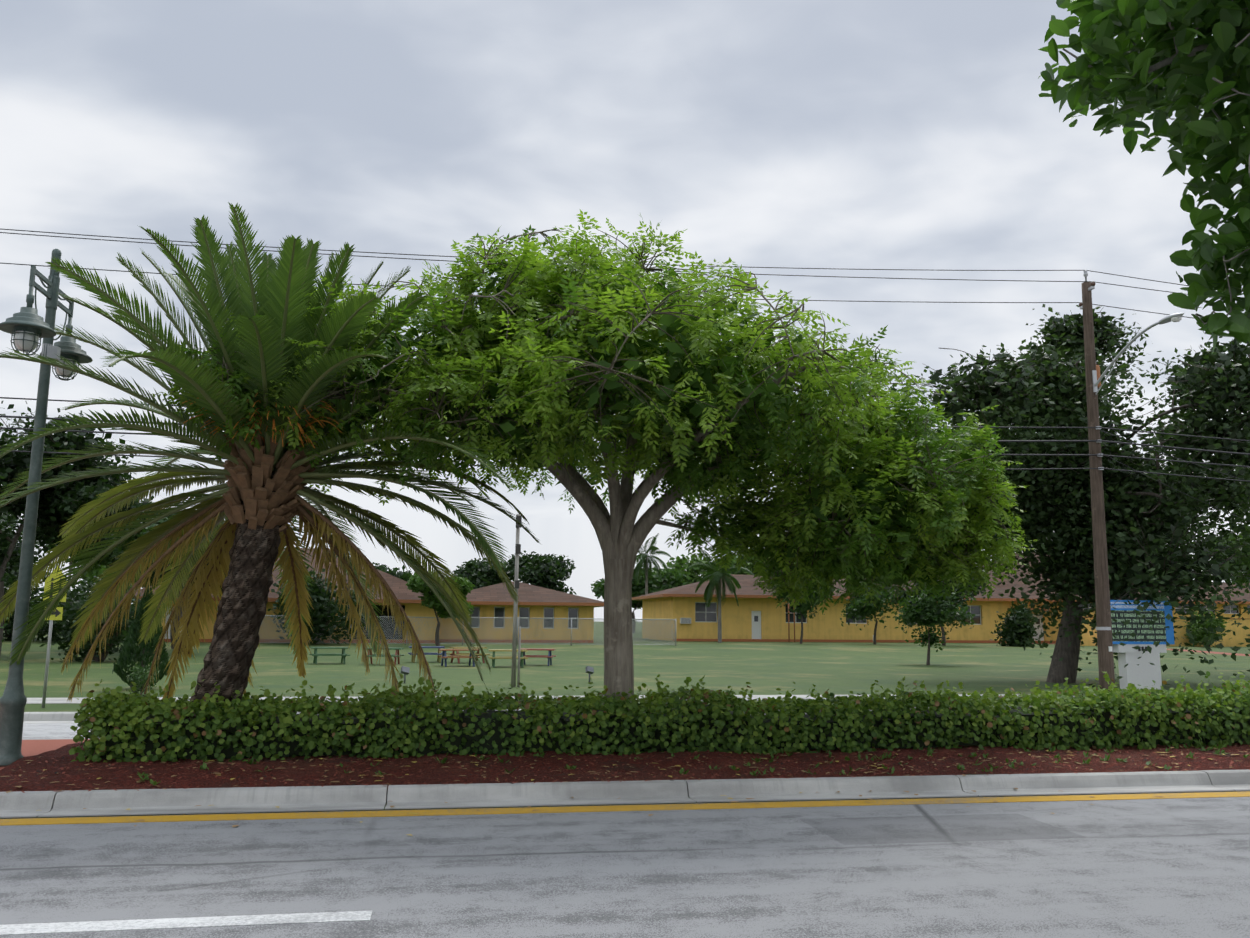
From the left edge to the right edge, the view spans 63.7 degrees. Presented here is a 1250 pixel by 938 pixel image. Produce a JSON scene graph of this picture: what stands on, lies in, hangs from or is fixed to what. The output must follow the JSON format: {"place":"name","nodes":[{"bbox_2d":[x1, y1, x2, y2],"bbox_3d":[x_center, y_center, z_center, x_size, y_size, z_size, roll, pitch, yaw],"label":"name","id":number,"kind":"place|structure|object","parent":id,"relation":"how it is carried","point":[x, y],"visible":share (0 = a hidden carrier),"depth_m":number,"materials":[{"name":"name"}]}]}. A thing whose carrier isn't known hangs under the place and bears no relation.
{"place":"outdoors","nodes":[
{"label":"outdoors","id":0,"kind":"place"},
{"bbox_2d":[22,723,98,738],"bbox_3d":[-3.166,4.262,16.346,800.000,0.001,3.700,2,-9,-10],"label":"road","id":1,"kind":"structure","parent":0,"point":[49,731],"depth_m":15.89,"materials":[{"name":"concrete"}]},
{"bbox_2d":[26,694,1094,703],"bbox_3d":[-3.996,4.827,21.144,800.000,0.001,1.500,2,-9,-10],"label":"sidewalk","id":2,"kind":"structure","parent":0,"point":[48,700],"depth_m":21.26,"materials":[{"name":"concrete"}]},
{"bbox_2d":[0,621,1236,818],"bbox_3d":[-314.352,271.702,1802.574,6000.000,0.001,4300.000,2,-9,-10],"label":"ground","id":3,"kind":"structure","parent":0,"point":[595,622],"depth_m":9.95,"materials":[{"name":"green plant"}]},
{"bbox_2d":[0,706,1249,817],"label":"kerbs","id":4,"kind":"structure","parent":3,"relation":"on","point":[17,804],"depth_m":10.26,"materials":[{"name":"concrete"}]},
{"bbox_2d":[0,739,99,769],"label":"median pavers","id":5,"kind":"object","parent":4,"relation":"on","point":[32,747],"depth_m":12.95,"materials":[{"name":"brick"}]},
{"bbox_2d":[0,249,92,765],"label":"street lamp","id":6,"kind":"object","parent":5,"relation":"on","point":[27,326],"visible":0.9,"depth_m":11.51,"materials":[{"name":"metal"}]},
{"bbox_2d":[0,742,1249,791],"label":"mulch bed","id":7,"kind":"object","parent":3,"relation":"on","point":[307,775],"visible":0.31,"depth_m":11.19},
{"bbox_2d":[69,671,1249,761],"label":"hedge","id":8,"kind":"object","parent":7,"relation":"on","point":[124,727],"visible":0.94,"depth_m":12.19,"materials":[{"name":"green plant"}]},
{"bbox_2d":[0,203,540,718],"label":"palm tree","id":9,"kind":"object","parent":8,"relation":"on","point":[256,501],"visible":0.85,"depth_m":11.97,"materials":[{"name":"green plant"}]},
{"bbox_2d":[146,210,1036,716],"bbox_3d":[-0.007,0.210,13.374,10.801,6.897,7.066,-1,-9,12],"label":"median tree","id":10,"kind":"object","parent":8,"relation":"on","point":[574,352],"visible":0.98,"depth_m":12.16,"materials":[{"name":"green plant"}]},
{"bbox_2d":[0,791,1249,937],"bbox_3d":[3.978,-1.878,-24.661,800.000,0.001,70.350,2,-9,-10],"label":"road","id":11,"kind":"structure","parent":0,"point":[1158,868],"depth_m":7.27,"materials":[{"name":"grey asphalt"}]},
{"bbox_2d":[0,911,371,934],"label":"lane dashes","id":12,"kind":"object","parent":11,"relation":"on","point":[140,924],"visible":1,"depth_m":5.97,"materials":[{"name":"white paint"}]},
{"bbox_2d":[0,791,1249,825],"bbox_3d":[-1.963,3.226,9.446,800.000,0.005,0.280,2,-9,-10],"label":"yellow edge marking","id":13,"kind":"object","parent":11,"relation":"on","point":[177,818],"visible":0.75,"depth_m":9.71,"materials":[{"name":"paint"}]},
{"bbox_2d":[0,741,1249,835],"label":"fallen leaves","id":14,"kind":"object","parent":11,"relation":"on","point":[203,766],"visible":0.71,"depth_m":11.27,"materials":[{"name":"brown plant"}]},
{"bbox_2d":[1038,0,1249,353],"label":"tree","id":15,"kind":"object","parent":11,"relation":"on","point":[1178,65],"visible":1,"depth_m":5.31,"materials":[{"name":"green plant"}]},
{"bbox_2d":[0,624,1249,711],"bbox_3d":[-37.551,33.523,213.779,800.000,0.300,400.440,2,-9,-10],"label":"lawn ground","id":16,"kind":"structure","parent":0,"point":[835,668],"depth_m":35.23,"materials":[{"name":"green plant"}]},
{"bbox_2d":[0,505,23,538],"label":"tree","id":17,"kind":"object","parent":16,"relation":"on","point":[6,519],"visible":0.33,"depth_m":56.48,"materials":[{"name":"green plant"}]},
{"bbox_2d":[0,487,24,550],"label":"tree","id":18,"kind":"object","parent":16,"relation":"on","point":[10,533],"visible":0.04,"depth_m":73.77,"materials":[{"name":"green plant"}]},
{"bbox_2d":[0,526,49,584],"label":"tree","id":19,"kind":"object","parent":16,"relation":"on","point":[16,559],"visible":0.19,"depth_m":97.82,"materials":[{"name":"green plant"}]},
{"bbox_2d":[1,562,75,640],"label":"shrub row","id":20,"kind":"object","parent":16,"relation":"on","point":[7,584],"visible":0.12,"depth_m":55.39,"materials":[{"name":"green plant"}]},
{"bbox_2d":[42,566,67,707],"bbox_3d":[-10.571,3.038,18.521,0.062,2.650,0.600,-1,-9,8],"label":"school crossing sign","id":21,"kind":"object","parent":16,"relation":"on","point":[57,614],"visible":0.62,"depth_m":18.50,"materials":[{"name":"yellow metal"}]},
{"bbox_2d":[35,534,130,636],"bbox_3d":[-33.615,6.905,67.380,11.321,9.113,7.284,7,-11,-37],"label":"tree","id":22,"kind":"object","parent":16,"relation":"on","point":[106,561],"visible":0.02,"depth_m":64.78,"materials":[{"name":"green plant"}]},
{"bbox_2d":[0,400,166,656],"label":"tree","id":23,"kind":"object","parent":16,"relation":"on","point":[59,505],"visible":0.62,"depth_m":41.32,"materials":[{"name":"green plant"}]},
{"bbox_2d":[28,572,139,641],"bbox_3d":[-29.686,7.534,54.850,6.602,4.098,6.346,-6,-11,37],"label":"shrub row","id":24,"kind":"object","parent":16,"relation":"on","point":[82,588],"visible":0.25,"depth_m":53.38,"materials":[{"name":"green plant"}]},
{"bbox_2d":[39,580,140,661],"bbox_3d":[-19.283,5.802,38.048,3.961,3.196,3.814,-4,-10,27],"label":"tree","id":25,"kind":"object","parent":16,"relation":"on","point":[116,636],"visible":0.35,"depth_m":37.25,"materials":[{"name":"green plant"}]},
{"bbox_2d":[72,564,150,590],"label":"tree","id":26,"kind":"object","parent":16,"relation":"on","point":[94,571],"visible":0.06,"depth_m":105.80,"materials":[{"name":"green plant"}]},
{"bbox_2d":[112,586,170,688],"bbox_3d":[-11.238,3.980,23.539,1.262,2.478,1.233,2,-9,-10],"label":"cone shrub","id":27,"kind":"object","parent":16,"relation":"on","point":[143,650],"visible":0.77,"depth_m":23.27,"materials":[{"name":"green plant"}]},
{"bbox_2d":[126,663,158,694],"bbox_3d":[-10.340,4.553,21.581,0.866,0.807,0.513,-6,-11,36],"label":"bush","id":28,"kind":"object","parent":16,"relation":"on","point":[139,677],"visible":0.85,"depth_m":21.55,"materials":[{"name":"green plant"}]},
{"bbox_2d":[109,501,183,648],"bbox_3d":[-21.836,5.231,48.503,6.469,7.486,4.990,-7,-11,39],"label":"tree","id":29,"kind":"object","parent":16,"relation":"on","point":[142,532],"visible":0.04,"depth_m":47.97,"materials":[{"name":"green plant"}]},
{"bbox_2d":[122,526,225,653],"bbox_3d":[-18.964,5.186,44.364,5.386,6.335,6.831,2,-9,-10],"label":"tree","id":30,"kind":"object","parent":16,"relation":"on","point":[152,577],"visible":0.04,"depth_m":42.62,"materials":[{"name":"green plant"}]},
{"bbox_2d":[124,548,436,642],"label":"building","id":31,"kind":"structure","parent":16,"relation":"on","point":[410,601],"depth_m":58.01,"materials":[{"name":"yellow paint"}]},
{"bbox_2d":[267,566,365,644],"bbox_3d":[-16.559,7.435,54.496,5.594,4.368,4.188,-4,-10,28],"label":"tree","id":32,"kind":"object","parent":16,"relation":"on","point":[324,608],"visible":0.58,"depth_m":53.84,"materials":[{"name":"green plant"}]},
{"bbox_2d":[372,562,415,581],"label":"tree line","id":33,"kind":"object","parent":16,"relation":"on","point":[404,576],"visible":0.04,"depth_m":100.03,"materials":[{"name":"green plant"}]},
{"bbox_2d":[309,646,555,667],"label":"picnic tables","id":34,"kind":"object","parent":16,"relation":"on","point":[457,655],"visible":0.79,"depth_m":37.06,"materials":[{"name":"green paint"}]},
{"bbox_2d":[405,571,474,645],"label":"fruit tree","id":35,"kind":"object","parent":16,"relation":"on","point":[416,583],"visible":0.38,"depth_m":54.21,"materials":[{"name":"green plant"}]},
{"bbox_2d":[259,615,675,645],"bbox_3d":[-10.870,10.636,66.619,24.052,1.650,23.030,2,-9,-10],"label":"chain link fence","id":36,"kind":"object","parent":16,"relation":"on","point":[419,623],"visible":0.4,"depth_m":55.72,"materials":[{"name":"grey galvanized steel"}]},
{"bbox_2d":[447,558,514,588],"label":"tree","id":37,"kind":"object","parent":16,"relation":"on","point":[480,574],"visible":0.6,"depth_m":133.36,"materials":[{"name":"green plant"}]},
{"bbox_2d":[401,514,593,686],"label":"lawn post floodlights","id":38,"kind":"object","parent":16,"relation":"on","point":[405,670],"visible":0.79,"depth_m":25.47,"materials":[{"name":"grey metal"}]},
{"bbox_2d":[437,581,603,642],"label":"building wing","id":39,"kind":"structure","parent":16,"relation":"on","point":[496,601],"depth_m":62.16,"materials":[{"name":"yellow paint"}]},
{"bbox_2d":[503,551,575,593],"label":"tree","id":40,"kind":"object","parent":16,"relation":"on","point":[546,571],"visible":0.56,"depth_m":128.97,"materials":[{"name":"green plant"}]},
{"bbox_2d":[0,229,1249,690],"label":"utility pole wires","id":41,"kind":"object","parent":16,"relation":"on","point":[1094,383],"visible":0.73,"depth_m":22.27,"materials":[{"name":"brown wood"}]},
{"bbox_2d":[591,566,689,631],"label":"tree","id":42,"kind":"object","parent":16,"relation":"on","point":[655,584],"visible":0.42,"depth_m":116.02,"materials":[{"name":"green plant"}]},
{"bbox_2d":[633,533,670,593],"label":"slender palm","id":43,"kind":"object","parent":16,"relation":"on","point":[644,561],"visible":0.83,"depth_m":86.79,"materials":[{"name":"green plant"}]},
{"bbox_2d":[649,553,742,588],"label":"tree","id":44,"kind":"object","parent":16,"relation":"on","point":[693,573],"visible":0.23,"depth_m":120.68,"materials":[{"name":"green plant"}]},
{"bbox_2d":[687,549,753,642],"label":"slender palm","id":45,"kind":"object","parent":16,"relation":"on","point":[717,579],"visible":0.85,"depth_m":67.08,"materials":[{"name":"green plant"}]},
{"bbox_2d":[712,547,794,574],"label":"tree","id":46,"kind":"object","parent":16,"relation":"on","point":[750,567],"visible":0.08,"depth_m":119.33,"materials":[{"name":"green plant"}]},
{"bbox_2d":[764,572,835,643],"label":"weeping tree","id":47,"kind":"object","parent":16,"relation":"on","point":[802,608],"visible":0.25,"depth_m":65.79,"materials":[{"name":"green plant"}]},
{"bbox_2d":[837,583,904,643],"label":"weeping tree","id":48,"kind":"object","parent":16,"relation":"on","point":[858,608],"visible":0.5,"depth_m":65.21,"materials":[{"name":"green plant"}]},
{"bbox_2d":[891,588,982,664],"bbox_3d":[12.750,6.439,41.036,3.596,3.482,2.910,-3,-9,19],"label":"lawn tree","id":49,"kind":"object","parent":16,"relation":"on","point":[929,613],"visible":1,"depth_m":40.97,"materials":[{"name":"green plant"}]},
{"bbox_2d":[632,553,1249,646],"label":"building","id":50,"kind":"structure","parent":16,"relation":"on","point":[755,615],"depth_m":72.55,"materials":[{"name":"yellow paint"}]},
{"bbox_2d":[888,568,1001,645],"bbox_3d":[20.325,8.701,64.705,5.620,5.620,6.049,6,-10,-33],"label":"weeping tree","id":51,"kind":"object","parent":16,"relation":"on","point":[961,599],"visible":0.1,"depth_m":63.79,"materials":[{"name":"green plant"}]},
{"bbox_2d":[990,601,1037,646],"bbox_3d":[25.036,9.847,63.937,3.256,3.070,3.242,2,-9,-10],"label":"shrub","id":52,"kind":"object","parent":16,"relation":"on","point":[1009,633],"visible":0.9,"depth_m":63.39,"materials":[{"name":"green plant"}]},
{"bbox_2d":[890,304,1249,686],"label":"oak tree","id":53,"kind":"object","parent":16,"relation":"on","point":[1147,519],"visible":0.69,"depth_m":27.85,"materials":[{"name":"green plant"}]},
{"bbox_2d":[1110,600,1174,688],"bbox_3d":[13.632,4.686,26.747,1.880,2.370,0.386,2,-9,-10],"label":"church sign","id":54,"kind":"object","parent":16,"relation":"on","point":[1144,673],"visible":0.67,"depth_m":26.58,"materials":[{"name":"white"}]},
{"bbox_2d":[1036,643,1249,655],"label":"sidewalk","id":55,"kind":"structure","parent":16,"relation":"on","point":[1200,651],"depth_m":57.44,"materials":[{"name":"grey concrete"}]},
{"bbox_2d":[1184,608,1226,646],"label":"garden shrub","id":56,"kind":"object","parent":16,"relation":"on","point":[1207,624],"visible":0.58,"depth_m":66.37,"materials":[{"name":"green plant"}]},
{"bbox_2d":[1184,464,1249,603],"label":"tree","id":57,"kind":"object","parent":16,"relation":"on","point":[1239,562],"visible":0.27,"depth_m":34.63,"materials":[{"name":"green plant"}]},
{"bbox_2d":[1223,572,1249,582],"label":"tree","id":58,"kind":"object","parent":16,"relation":"on","point":[1236,578],"visible":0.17,"depth_m":132.24,"materials":[{"name":"green plant"}]},
{"bbox_2d":[0,0,1249,621],"label":"sky","id":59,"kind":"structure","parent":0,"point":[845,135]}
]}

